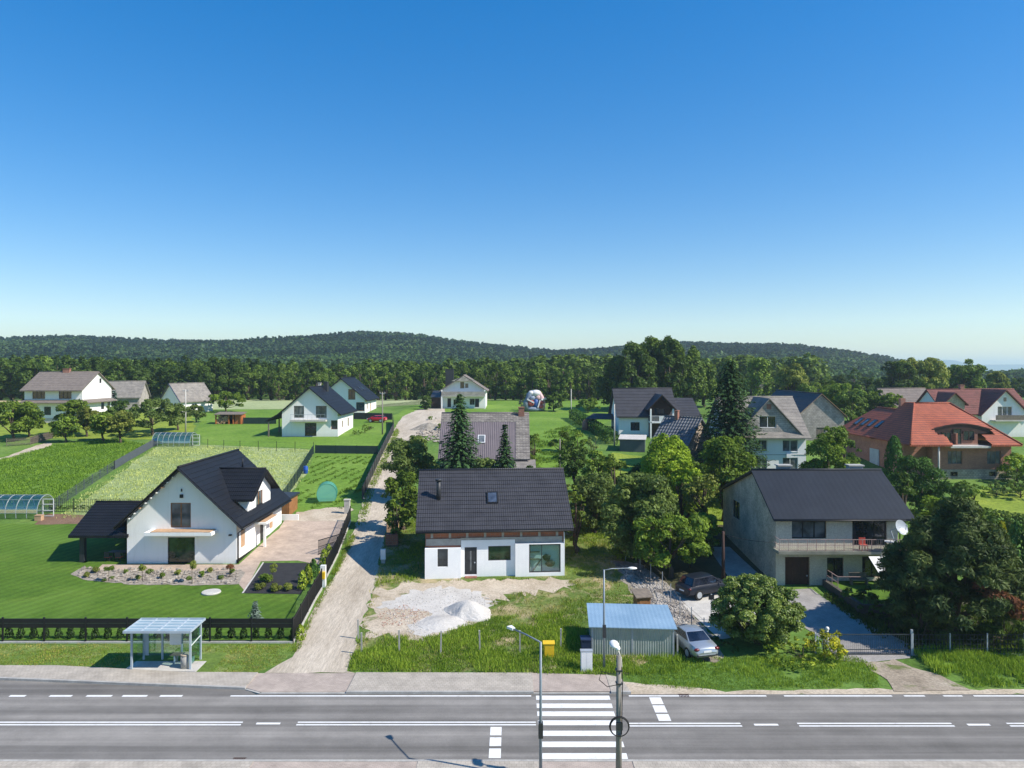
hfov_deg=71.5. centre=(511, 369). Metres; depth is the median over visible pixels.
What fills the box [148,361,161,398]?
woodland tree
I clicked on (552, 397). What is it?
field tree
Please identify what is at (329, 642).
dirt lane
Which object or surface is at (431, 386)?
woodland tree
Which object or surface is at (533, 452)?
bush
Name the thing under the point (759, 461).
window
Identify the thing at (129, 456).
fence
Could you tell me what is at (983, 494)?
garden shrub
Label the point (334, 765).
pavement
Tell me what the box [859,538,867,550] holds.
balcony chair
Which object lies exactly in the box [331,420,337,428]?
window
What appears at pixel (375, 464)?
fence
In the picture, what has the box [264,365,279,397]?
woodland tree
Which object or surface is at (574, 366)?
woodland tree
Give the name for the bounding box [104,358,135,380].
woodland tree
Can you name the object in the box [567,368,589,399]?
woodland tree
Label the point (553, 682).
pavement
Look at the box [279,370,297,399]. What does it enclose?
woodland tree
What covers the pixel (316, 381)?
woodland tree
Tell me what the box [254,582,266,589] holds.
rockery plant
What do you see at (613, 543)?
garden grass
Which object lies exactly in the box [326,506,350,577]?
fence
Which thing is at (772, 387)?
woodland tree
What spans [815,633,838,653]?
fence
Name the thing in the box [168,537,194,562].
window
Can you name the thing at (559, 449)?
utility pole
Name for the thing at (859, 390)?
garden tree
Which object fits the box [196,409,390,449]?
garden turf
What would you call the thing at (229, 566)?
young tree
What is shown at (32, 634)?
thuja
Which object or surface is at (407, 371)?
woodland tree
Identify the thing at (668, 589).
fence
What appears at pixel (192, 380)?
woodland tree
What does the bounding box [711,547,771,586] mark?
driveway
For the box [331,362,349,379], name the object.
woodland tree
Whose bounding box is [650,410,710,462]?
barn
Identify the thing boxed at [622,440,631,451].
door
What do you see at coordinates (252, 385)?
woodland tree
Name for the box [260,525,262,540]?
door
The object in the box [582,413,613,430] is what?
gazebo
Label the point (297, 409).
window
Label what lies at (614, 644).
utility pole
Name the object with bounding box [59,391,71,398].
window
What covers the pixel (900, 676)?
earth apron
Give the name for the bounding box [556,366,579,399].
woodland tree
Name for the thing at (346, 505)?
gate pillar
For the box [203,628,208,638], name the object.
thuja
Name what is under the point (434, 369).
woodland tree
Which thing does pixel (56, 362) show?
woodland tree
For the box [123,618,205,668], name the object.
bus shelter
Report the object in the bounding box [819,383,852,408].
garden tree
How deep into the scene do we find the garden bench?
56.80 m
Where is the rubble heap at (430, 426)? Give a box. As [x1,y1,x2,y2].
[410,423,439,430]
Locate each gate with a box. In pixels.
[318,532,346,554]
[838,629,912,655]
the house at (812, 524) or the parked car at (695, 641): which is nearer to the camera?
the parked car at (695, 641)
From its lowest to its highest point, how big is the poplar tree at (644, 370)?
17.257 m
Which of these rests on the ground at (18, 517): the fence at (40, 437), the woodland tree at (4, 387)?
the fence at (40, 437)
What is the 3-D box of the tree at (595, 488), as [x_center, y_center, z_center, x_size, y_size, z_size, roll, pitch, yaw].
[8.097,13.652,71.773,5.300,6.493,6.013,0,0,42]
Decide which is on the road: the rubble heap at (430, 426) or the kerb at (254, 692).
the kerb at (254, 692)
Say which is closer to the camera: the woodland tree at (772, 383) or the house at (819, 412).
the house at (819, 412)
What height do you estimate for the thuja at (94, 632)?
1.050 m
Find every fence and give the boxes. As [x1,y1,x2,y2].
[0,617,293,643]
[6,432,52,445]
[49,460,114,512]
[51,498,142,511]
[115,438,156,468]
[194,439,313,450]
[243,417,275,423]
[284,444,313,491]
[294,568,321,641]
[315,445,377,453]
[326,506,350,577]
[353,412,391,419]
[362,420,393,498]
[625,551,703,627]
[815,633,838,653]
[913,633,1023,655]
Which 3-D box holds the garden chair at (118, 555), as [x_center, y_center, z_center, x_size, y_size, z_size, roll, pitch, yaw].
[-35.200,16.765,63.735,0.480,0.950,0.510,0,0,0]
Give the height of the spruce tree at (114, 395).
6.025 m
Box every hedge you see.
[568,408,617,444]
[981,508,1023,524]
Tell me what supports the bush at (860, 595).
on the ground at (18, 517)
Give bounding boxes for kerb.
[0,677,245,689]
[0,759,1023,761]
[245,688,345,693]
[346,691,533,693]
[534,692,610,693]
[611,691,630,693]
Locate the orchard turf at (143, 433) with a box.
[0,412,195,441]
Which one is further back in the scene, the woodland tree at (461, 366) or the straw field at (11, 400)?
the woodland tree at (461, 366)
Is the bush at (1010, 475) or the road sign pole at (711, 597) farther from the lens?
the bush at (1010, 475)
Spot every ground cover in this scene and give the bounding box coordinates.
[821,590,892,638]
[890,604,1023,652]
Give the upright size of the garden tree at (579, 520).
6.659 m
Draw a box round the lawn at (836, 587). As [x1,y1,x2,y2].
[822,569,917,613]
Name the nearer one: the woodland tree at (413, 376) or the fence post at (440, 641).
the fence post at (440, 641)
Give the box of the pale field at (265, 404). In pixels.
[152,399,511,408]
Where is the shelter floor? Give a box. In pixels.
[126,661,205,671]
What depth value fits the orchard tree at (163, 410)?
127.90 m
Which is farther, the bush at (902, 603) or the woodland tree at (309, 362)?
the woodland tree at (309, 362)
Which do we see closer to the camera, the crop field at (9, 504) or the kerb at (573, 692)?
the kerb at (573, 692)
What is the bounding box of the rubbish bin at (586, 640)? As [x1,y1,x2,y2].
[580,635,591,648]
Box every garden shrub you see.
[969,483,991,499]
[982,481,1011,495]
[999,480,1023,497]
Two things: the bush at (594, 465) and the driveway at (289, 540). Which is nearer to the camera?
the driveway at (289, 540)
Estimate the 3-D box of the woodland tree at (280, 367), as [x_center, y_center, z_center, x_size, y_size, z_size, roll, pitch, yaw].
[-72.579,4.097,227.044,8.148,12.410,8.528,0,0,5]
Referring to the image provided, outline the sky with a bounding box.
[0,0,1023,364]
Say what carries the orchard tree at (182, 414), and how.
on the orchard turf at (143, 433)
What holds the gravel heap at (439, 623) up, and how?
on the white gravel
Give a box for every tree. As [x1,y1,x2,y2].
[0,358,16,399]
[0,362,20,399]
[0,400,44,441]
[6,363,32,399]
[10,361,46,397]
[17,359,24,398]
[17,414,45,436]
[39,355,53,365]
[45,366,57,370]
[48,416,82,442]
[52,399,89,426]
[53,357,61,369]
[58,354,72,369]
[60,366,74,370]
[74,406,98,436]
[81,357,108,375]
[89,412,114,440]
[94,361,119,375]
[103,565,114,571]
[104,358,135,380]
[104,410,135,442]
[105,400,138,420]
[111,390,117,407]
[126,366,152,389]
[129,398,186,434]
[135,367,163,398]
[138,564,146,580]
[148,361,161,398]
[150,366,175,395]
[158,359,169,393]
[159,366,186,389]
[161,362,180,386]
[167,403,190,429]
[174,363,198,382]
[177,354,190,365]
[186,366,211,391]
[186,405,206,421]
[190,560,197,569]
[191,359,203,365]
[195,357,228,396]
[207,391,245,411]
[213,361,238,399]
[226,362,252,398]
[226,563,234,576]
[230,357,241,375]
[238,366,261,399]
[249,365,269,399]
[249,366,266,398]
[262,367,277,399]
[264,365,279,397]
[267,372,288,399]
[269,563,277,572]
[275,363,294,398]
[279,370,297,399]
[286,361,298,398]
[292,364,303,397]
[297,368,312,393]
[299,359,312,385]
[308,371,321,386]
[310,361,322,385]
[318,368,336,385]
[329,367,341,378]
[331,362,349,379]
[337,369,350,380]
[348,366,358,378]
[352,365,373,380]
[354,363,369,386]
[363,370,377,393]
[367,363,387,399]
[369,366,382,390]
[373,366,397,399]
[380,435,439,487]
[380,470,417,529]
[383,365,392,398]
[388,367,403,399]
[391,363,404,398]
[398,362,420,398]
[398,371,416,399]
[405,370,422,399]
[415,364,432,395]
[415,367,429,392]
[425,370,439,396]
[428,365,441,390]
[432,394,481,468]
[435,366,448,390]
[454,360,467,374]
[456,364,465,376]
[463,367,478,381]
[472,367,487,395]
[478,368,490,387]
[484,366,497,398]
[486,363,502,399]
[494,424,515,467]
[495,362,507,398]
[496,369,516,399]
[502,371,524,399]
[506,362,527,398]
[516,370,526,399]
[520,369,543,393]
[523,362,533,393]
[529,363,548,394]
[540,365,556,396]
[545,391,564,410]
[549,366,562,392]
[550,370,564,400]
[554,359,572,395]
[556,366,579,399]
[557,441,589,491]
[567,362,583,399]
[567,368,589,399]
[568,485,588,552]
[569,471,615,532]
[582,367,595,398]
[582,368,595,398]
[586,365,604,398]
[590,372,603,399]
[596,358,633,404]
[597,471,679,564]
[608,341,657,392]
[630,335,677,387]
[631,512,712,577]
[639,433,693,512]
[654,335,688,397]
[666,456,707,523]
[671,536,711,567]
[672,345,707,403]
[680,473,720,512]
[691,360,775,474]
[694,361,717,406]
[698,436,757,521]
[740,372,762,395]
[746,357,773,395]
[762,375,774,395]
[770,384,778,393]
[774,384,795,390]
[775,363,810,390]
[796,383,816,391]
[798,426,860,467]
[808,374,825,389]
[810,379,835,399]
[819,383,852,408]
[829,425,861,465]
[831,374,847,383]
[837,394,868,422]
[840,384,881,411]
[847,368,860,390]
[853,377,874,397]
[865,389,902,410]
[872,361,924,390]
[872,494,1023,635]
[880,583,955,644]
[887,455,952,511]
[898,357,950,387]
[934,480,998,524]
[946,359,987,387]
[983,371,1010,387]
[1010,378,1023,397]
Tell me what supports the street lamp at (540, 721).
on the pavement at (477, 764)
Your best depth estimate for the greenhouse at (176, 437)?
116.95 m
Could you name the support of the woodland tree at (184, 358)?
on the ground at (18, 517)
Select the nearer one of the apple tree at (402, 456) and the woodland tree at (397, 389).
the apple tree at (402, 456)
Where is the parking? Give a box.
[672,592,766,638]
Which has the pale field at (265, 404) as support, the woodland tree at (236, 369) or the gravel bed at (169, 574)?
the woodland tree at (236, 369)
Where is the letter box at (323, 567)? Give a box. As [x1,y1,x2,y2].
[319,565,325,587]
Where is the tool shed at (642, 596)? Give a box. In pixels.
[631,588,652,603]
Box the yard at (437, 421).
[417,418,440,435]
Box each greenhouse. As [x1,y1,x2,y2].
[0,494,53,517]
[152,432,199,445]
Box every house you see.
[19,369,116,422]
[68,449,291,563]
[109,381,150,409]
[160,382,212,411]
[266,382,356,436]
[330,375,379,412]
[416,467,573,578]
[431,369,488,408]
[438,407,535,467]
[608,388,700,437]
[706,396,811,467]
[718,464,913,584]
[843,398,1022,480]
[875,388,925,407]
[916,385,1023,436]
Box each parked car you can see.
[367,415,386,422]
[674,625,718,657]
[675,572,725,599]
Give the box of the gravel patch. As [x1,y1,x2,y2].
[293,507,352,520]
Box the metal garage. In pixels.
[587,603,676,656]
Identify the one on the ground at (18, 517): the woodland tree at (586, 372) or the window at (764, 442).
the woodland tree at (586, 372)
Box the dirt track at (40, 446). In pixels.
[0,442,51,458]
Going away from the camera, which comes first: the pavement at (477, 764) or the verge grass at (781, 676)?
the pavement at (477, 764)
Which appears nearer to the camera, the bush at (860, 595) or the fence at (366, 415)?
the bush at (860, 595)
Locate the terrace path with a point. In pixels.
(202, 567)
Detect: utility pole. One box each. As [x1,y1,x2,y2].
[185,390,185,431]
[380,392,384,433]
[559,439,560,466]
[599,640,629,767]
[614,404,614,445]
[721,531,724,578]
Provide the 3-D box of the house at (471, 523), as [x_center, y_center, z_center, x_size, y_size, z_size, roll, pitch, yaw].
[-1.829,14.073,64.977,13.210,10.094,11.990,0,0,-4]
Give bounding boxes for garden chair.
[104,552,111,561]
[115,552,122,561]
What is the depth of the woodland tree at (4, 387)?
208.46 m
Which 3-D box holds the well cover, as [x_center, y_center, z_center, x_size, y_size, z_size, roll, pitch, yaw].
[-23.683,17.514,55.996,1.488,0.120,1.488,0,0,0]
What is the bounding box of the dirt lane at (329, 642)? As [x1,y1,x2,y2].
[265,408,444,672]
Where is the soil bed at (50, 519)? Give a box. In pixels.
[34,514,83,524]
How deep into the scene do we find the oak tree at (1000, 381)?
198.57 m
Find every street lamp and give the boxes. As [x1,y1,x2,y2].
[507,625,542,767]
[602,567,636,667]
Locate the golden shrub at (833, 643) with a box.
[802,629,848,658]
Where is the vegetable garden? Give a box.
[294,453,376,511]
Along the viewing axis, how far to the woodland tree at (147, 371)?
211.96 m
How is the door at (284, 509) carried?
in the garden shed at (291, 507)
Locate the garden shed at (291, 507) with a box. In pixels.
[282,492,299,513]
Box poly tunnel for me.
[317,481,337,501]
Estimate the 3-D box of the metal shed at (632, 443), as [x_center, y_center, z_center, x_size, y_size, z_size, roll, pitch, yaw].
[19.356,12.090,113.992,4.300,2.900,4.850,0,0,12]
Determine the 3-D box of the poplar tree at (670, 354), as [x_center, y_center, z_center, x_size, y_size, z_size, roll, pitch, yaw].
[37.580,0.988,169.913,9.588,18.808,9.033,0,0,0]
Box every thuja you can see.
[4,628,13,637]
[16,628,25,638]
[29,628,38,637]
[41,628,49,638]
[54,628,62,638]
[65,628,74,638]
[79,628,87,638]
[91,628,99,638]
[103,628,111,637]
[116,628,123,637]
[192,628,197,638]
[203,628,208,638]
[214,628,222,638]
[227,628,235,638]
[239,628,246,638]
[252,628,259,637]
[264,628,271,638]
[277,628,284,638]
[295,624,306,640]
[297,570,307,589]
[304,563,312,582]
[310,558,318,576]
[319,548,327,564]
[325,544,331,558]
[883,435,905,485]
[998,520,1006,540]
[1007,520,1023,563]
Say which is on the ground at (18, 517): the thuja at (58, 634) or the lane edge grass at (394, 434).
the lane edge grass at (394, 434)
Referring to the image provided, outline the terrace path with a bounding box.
[98,564,238,570]
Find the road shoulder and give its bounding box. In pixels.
[624,682,1023,693]
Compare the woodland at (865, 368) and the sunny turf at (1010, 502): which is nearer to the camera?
the sunny turf at (1010, 502)
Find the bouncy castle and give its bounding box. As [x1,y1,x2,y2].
[523,390,546,411]
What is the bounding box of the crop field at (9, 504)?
[0,438,135,508]
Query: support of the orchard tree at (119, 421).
on the ground at (18, 517)
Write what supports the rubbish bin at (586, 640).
on the plot
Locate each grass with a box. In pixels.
[291,532,355,652]
[347,612,683,674]
[354,428,398,527]
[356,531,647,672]
[377,400,609,467]
[586,486,721,550]
[627,653,880,689]
[914,641,1023,687]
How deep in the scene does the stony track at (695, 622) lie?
55.32 m
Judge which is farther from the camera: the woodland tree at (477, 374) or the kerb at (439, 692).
the woodland tree at (477, 374)
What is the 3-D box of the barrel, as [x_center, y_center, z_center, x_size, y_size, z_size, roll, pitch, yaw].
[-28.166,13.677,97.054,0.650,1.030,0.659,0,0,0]
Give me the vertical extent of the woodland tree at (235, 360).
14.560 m
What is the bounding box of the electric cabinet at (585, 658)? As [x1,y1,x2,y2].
[580,649,592,671]
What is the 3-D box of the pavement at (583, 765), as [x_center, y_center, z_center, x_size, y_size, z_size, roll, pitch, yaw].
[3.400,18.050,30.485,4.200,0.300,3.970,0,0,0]
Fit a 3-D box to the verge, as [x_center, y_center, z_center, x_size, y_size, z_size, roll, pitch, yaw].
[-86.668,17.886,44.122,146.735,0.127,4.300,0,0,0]
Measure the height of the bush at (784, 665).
0.672 m
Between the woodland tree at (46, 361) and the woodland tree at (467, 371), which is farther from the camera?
the woodland tree at (46, 361)
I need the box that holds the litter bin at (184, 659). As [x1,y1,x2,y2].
[180,652,188,668]
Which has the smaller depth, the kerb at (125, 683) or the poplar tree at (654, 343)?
the kerb at (125, 683)
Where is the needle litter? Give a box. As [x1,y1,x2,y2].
[833,597,1019,647]
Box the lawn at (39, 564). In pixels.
[0,524,296,644]
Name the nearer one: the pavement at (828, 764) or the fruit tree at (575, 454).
the pavement at (828, 764)
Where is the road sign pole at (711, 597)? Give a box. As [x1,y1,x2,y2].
[708,594,713,612]
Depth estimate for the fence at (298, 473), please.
95.61 m
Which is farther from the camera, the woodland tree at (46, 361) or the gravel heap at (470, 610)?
the woodland tree at (46, 361)
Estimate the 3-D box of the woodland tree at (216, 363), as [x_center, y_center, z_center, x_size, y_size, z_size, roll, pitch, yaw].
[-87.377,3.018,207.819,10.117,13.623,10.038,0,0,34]
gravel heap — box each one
[415,615,467,630]
[443,600,490,621]
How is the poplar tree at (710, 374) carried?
on the ground at (18, 517)
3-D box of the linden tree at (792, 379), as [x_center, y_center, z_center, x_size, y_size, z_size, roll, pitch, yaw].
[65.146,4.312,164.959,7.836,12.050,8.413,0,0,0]
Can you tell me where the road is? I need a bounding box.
[0,680,1023,758]
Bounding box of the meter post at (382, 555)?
[380,549,385,562]
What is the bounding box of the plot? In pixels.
[349,519,656,673]
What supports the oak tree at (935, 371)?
on the ground at (18, 517)
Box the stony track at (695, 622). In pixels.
[611,560,723,662]
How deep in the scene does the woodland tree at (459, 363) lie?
234.38 m
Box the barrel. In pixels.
[303,466,307,473]
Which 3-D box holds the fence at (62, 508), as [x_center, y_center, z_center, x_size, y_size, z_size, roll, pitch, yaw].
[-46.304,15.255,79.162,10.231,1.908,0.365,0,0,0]
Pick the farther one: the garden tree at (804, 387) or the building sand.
the garden tree at (804, 387)
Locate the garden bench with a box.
[848,572,868,584]
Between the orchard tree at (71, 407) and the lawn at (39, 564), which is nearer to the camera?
the lawn at (39, 564)
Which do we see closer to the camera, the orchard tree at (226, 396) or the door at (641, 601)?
the door at (641, 601)
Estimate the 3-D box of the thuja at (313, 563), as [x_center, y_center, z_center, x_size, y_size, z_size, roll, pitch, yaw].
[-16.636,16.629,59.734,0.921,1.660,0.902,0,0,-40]
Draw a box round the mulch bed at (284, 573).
[244,563,312,593]
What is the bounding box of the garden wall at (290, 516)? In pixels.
[282,514,298,519]
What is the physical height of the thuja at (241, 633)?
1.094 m
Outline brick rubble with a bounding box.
[378,605,428,626]
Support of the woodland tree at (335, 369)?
on the pale field at (265, 404)
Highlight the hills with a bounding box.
[938,360,1023,370]
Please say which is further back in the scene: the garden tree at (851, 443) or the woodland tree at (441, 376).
the woodland tree at (441, 376)
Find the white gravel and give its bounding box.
[376,586,499,636]
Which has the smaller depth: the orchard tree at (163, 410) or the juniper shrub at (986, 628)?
the juniper shrub at (986, 628)
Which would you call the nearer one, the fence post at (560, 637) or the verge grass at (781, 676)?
the verge grass at (781, 676)
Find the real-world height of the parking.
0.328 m
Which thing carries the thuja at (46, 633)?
on the lawn at (39, 564)
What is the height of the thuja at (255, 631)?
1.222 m
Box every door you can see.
[42,499,53,515]
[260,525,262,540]
[282,504,286,513]
[447,398,450,406]
[465,547,476,573]
[475,399,478,406]
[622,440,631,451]
[639,599,646,603]
[785,557,808,584]
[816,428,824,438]
[870,448,878,465]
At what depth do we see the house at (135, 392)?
173.73 m
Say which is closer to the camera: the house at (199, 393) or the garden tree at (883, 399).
the garden tree at (883, 399)
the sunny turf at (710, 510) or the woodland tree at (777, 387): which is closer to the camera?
the sunny turf at (710, 510)
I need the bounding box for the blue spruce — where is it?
[248,601,261,617]
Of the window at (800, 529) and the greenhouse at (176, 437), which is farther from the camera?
the greenhouse at (176, 437)
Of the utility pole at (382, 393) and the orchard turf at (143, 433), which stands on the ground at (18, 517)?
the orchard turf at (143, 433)
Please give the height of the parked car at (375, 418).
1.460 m
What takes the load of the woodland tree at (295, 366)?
on the pale field at (265, 404)
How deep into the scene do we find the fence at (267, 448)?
112.57 m
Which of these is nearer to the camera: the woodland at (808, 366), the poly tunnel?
the poly tunnel
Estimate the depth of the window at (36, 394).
145.11 m
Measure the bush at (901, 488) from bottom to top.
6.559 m
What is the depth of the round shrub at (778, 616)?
45.06 m
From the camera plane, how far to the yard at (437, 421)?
143.87 m
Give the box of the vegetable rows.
[296,456,372,508]
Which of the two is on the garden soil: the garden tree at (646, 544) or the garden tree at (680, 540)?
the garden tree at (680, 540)
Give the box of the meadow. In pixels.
[66,445,308,514]
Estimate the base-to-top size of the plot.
1.830 m
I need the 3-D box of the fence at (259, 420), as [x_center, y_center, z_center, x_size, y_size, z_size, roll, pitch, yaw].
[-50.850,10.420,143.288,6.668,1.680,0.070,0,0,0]
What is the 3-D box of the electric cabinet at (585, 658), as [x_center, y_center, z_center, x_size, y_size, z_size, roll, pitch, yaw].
[4.427,17.309,42.314,0.740,1.270,0.340,0,0,0]
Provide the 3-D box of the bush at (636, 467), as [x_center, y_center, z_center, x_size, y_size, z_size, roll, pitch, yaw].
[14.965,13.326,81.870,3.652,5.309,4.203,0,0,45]
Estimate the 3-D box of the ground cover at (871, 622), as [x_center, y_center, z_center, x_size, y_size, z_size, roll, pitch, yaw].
[26.436,17.498,51.583,4.991,0.663,9.128,0,0,0]
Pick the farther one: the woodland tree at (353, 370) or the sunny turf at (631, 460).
the woodland tree at (353, 370)
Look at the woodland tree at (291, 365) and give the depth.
234.19 m
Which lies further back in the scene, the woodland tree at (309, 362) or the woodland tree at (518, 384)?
the woodland tree at (309, 362)
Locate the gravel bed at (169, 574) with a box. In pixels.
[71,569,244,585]
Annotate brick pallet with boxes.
[385,532,398,546]
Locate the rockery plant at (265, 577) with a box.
[258,573,272,581]
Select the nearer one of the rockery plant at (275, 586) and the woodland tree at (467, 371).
the rockery plant at (275, 586)
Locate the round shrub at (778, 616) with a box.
[708,573,806,644]
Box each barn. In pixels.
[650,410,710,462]
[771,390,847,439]
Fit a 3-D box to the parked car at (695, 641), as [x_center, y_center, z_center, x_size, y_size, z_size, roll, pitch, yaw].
[11.346,17.132,45.564,2.160,1.440,4.720,0,0,-14]
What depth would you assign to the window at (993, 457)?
94.17 m
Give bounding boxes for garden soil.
[614,516,764,588]
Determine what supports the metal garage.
on the plot
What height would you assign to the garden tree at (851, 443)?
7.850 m
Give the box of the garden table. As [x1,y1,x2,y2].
[108,550,126,558]
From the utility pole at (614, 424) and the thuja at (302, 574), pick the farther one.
the utility pole at (614, 424)
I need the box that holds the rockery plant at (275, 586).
[269,582,282,591]
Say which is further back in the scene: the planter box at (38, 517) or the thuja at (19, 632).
the planter box at (38, 517)
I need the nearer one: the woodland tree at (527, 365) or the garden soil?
the garden soil
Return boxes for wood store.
[214,412,246,423]
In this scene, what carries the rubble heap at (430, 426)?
on the yard at (437, 421)
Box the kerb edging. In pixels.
[242,562,263,592]
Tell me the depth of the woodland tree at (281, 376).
206.19 m
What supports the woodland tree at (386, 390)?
on the pale field at (265, 404)
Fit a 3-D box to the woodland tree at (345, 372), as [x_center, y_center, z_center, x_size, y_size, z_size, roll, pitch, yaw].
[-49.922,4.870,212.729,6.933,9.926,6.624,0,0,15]
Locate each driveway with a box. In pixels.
[239,520,343,588]
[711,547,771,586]
[789,588,909,662]
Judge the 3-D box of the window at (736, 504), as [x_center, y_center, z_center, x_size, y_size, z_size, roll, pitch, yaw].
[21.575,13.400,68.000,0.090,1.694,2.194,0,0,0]
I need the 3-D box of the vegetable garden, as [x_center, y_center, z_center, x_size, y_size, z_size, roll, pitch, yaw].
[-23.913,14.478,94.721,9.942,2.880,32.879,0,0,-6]
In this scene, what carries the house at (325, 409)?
on the ground at (18, 517)
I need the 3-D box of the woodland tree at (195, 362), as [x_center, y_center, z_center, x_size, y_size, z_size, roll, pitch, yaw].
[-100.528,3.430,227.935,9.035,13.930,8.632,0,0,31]
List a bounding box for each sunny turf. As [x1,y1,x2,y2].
[579,512,612,537]
[596,452,642,477]
[684,493,722,524]
[969,489,1023,516]
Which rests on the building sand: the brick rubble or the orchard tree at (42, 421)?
the brick rubble
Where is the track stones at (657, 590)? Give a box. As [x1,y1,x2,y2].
[613,561,695,624]
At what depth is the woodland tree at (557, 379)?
206.10 m
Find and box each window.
[33,391,44,398]
[44,407,50,414]
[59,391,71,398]
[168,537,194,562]
[171,503,190,526]
[241,529,244,546]
[294,406,303,417]
[305,423,315,435]
[316,406,326,417]
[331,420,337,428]
[348,389,354,399]
[356,402,363,410]
[438,549,447,566]
[470,399,474,404]
[488,546,510,560]
[529,544,560,572]
[631,422,639,430]
[734,500,738,518]
[755,440,766,451]
[755,458,766,467]
[783,440,797,451]
[783,458,797,467]
[792,521,825,537]
[827,558,842,576]
[852,521,885,544]
[862,556,877,576]
[948,451,961,463]
[987,451,999,463]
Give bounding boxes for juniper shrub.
[763,635,843,669]
[965,609,1023,648]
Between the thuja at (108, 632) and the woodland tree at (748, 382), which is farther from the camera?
the woodland tree at (748, 382)
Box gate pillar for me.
[344,499,350,513]
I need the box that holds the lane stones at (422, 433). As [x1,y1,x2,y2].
[415,423,439,441]
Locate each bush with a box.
[383,499,411,541]
[420,395,431,409]
[473,457,497,467]
[530,433,541,459]
[548,430,569,449]
[566,484,573,496]
[568,432,587,452]
[576,398,600,411]
[580,450,606,476]
[585,436,598,463]
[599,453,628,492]
[608,541,630,559]
[628,463,643,474]
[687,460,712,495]
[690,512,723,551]
[709,636,739,652]
[766,654,795,671]
[838,586,882,612]
[869,598,919,622]
[893,471,917,523]
[907,495,941,531]
[982,515,1023,531]
[996,452,1023,481]
[999,470,1023,487]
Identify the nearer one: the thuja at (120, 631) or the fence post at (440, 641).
the fence post at (440, 641)
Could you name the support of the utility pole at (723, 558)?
on the garden soil
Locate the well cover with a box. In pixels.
[201,589,220,595]
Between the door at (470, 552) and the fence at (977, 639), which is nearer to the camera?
the fence at (977, 639)
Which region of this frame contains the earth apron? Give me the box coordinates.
[865,659,969,691]
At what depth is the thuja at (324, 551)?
61.91 m
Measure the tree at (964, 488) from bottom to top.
7.917 m
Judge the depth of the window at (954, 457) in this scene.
94.17 m
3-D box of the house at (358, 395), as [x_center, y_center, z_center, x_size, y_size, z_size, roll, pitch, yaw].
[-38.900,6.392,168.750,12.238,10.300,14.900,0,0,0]
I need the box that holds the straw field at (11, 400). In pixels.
[0,400,22,401]
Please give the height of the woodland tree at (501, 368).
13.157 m
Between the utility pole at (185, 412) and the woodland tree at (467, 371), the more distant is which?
the woodland tree at (467, 371)
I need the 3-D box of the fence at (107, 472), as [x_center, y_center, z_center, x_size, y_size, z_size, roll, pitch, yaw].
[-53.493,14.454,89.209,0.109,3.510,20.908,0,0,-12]
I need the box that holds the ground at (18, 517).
[0,387,1023,693]
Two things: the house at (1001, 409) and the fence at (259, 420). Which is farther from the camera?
the fence at (259, 420)
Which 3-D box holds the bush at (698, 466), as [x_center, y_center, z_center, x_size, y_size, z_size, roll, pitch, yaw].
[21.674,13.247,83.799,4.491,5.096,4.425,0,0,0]
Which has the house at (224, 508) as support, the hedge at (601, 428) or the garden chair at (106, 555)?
the garden chair at (106, 555)
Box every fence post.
[357,619,358,637]
[398,630,399,653]
[440,631,441,651]
[519,630,520,651]
[560,628,561,646]
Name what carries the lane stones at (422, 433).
on the dirt lane at (329, 642)
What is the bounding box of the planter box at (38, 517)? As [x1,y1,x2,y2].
[34,514,43,520]
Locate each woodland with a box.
[0,330,900,364]
[0,349,1023,391]
[0,352,830,388]
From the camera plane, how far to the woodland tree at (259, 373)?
212.64 m
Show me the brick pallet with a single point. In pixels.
(391, 540)
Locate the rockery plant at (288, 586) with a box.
[283,583,292,589]
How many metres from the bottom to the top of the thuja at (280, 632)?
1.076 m
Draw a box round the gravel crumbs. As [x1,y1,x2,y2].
[377,588,488,633]
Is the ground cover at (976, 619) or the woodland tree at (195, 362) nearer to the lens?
the ground cover at (976, 619)
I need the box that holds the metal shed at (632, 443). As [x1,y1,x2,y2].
[618,434,646,451]
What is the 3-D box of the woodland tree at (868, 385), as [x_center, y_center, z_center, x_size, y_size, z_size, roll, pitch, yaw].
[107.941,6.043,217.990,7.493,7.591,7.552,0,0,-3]
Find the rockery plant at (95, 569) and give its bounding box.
[92,566,99,571]
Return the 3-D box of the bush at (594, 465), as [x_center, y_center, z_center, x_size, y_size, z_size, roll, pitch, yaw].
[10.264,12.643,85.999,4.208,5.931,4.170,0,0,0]
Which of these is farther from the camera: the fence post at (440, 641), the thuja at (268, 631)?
the thuja at (268, 631)
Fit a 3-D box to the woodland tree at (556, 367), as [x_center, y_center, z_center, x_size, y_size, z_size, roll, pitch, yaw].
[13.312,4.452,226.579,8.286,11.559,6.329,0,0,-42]
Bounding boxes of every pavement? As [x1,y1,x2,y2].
[0,665,257,686]
[0,761,253,767]
[246,673,355,691]
[250,762,416,767]
[347,672,533,690]
[416,761,538,767]
[532,673,610,691]
[542,762,633,767]
[606,675,629,690]
[632,761,1023,767]
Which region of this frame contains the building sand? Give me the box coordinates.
[360,577,574,640]
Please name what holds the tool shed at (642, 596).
on the plot
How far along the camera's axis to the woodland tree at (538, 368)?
207.37 m
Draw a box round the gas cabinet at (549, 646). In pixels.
[543,640,554,657]
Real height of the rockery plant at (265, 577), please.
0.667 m
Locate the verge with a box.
[0,644,295,671]

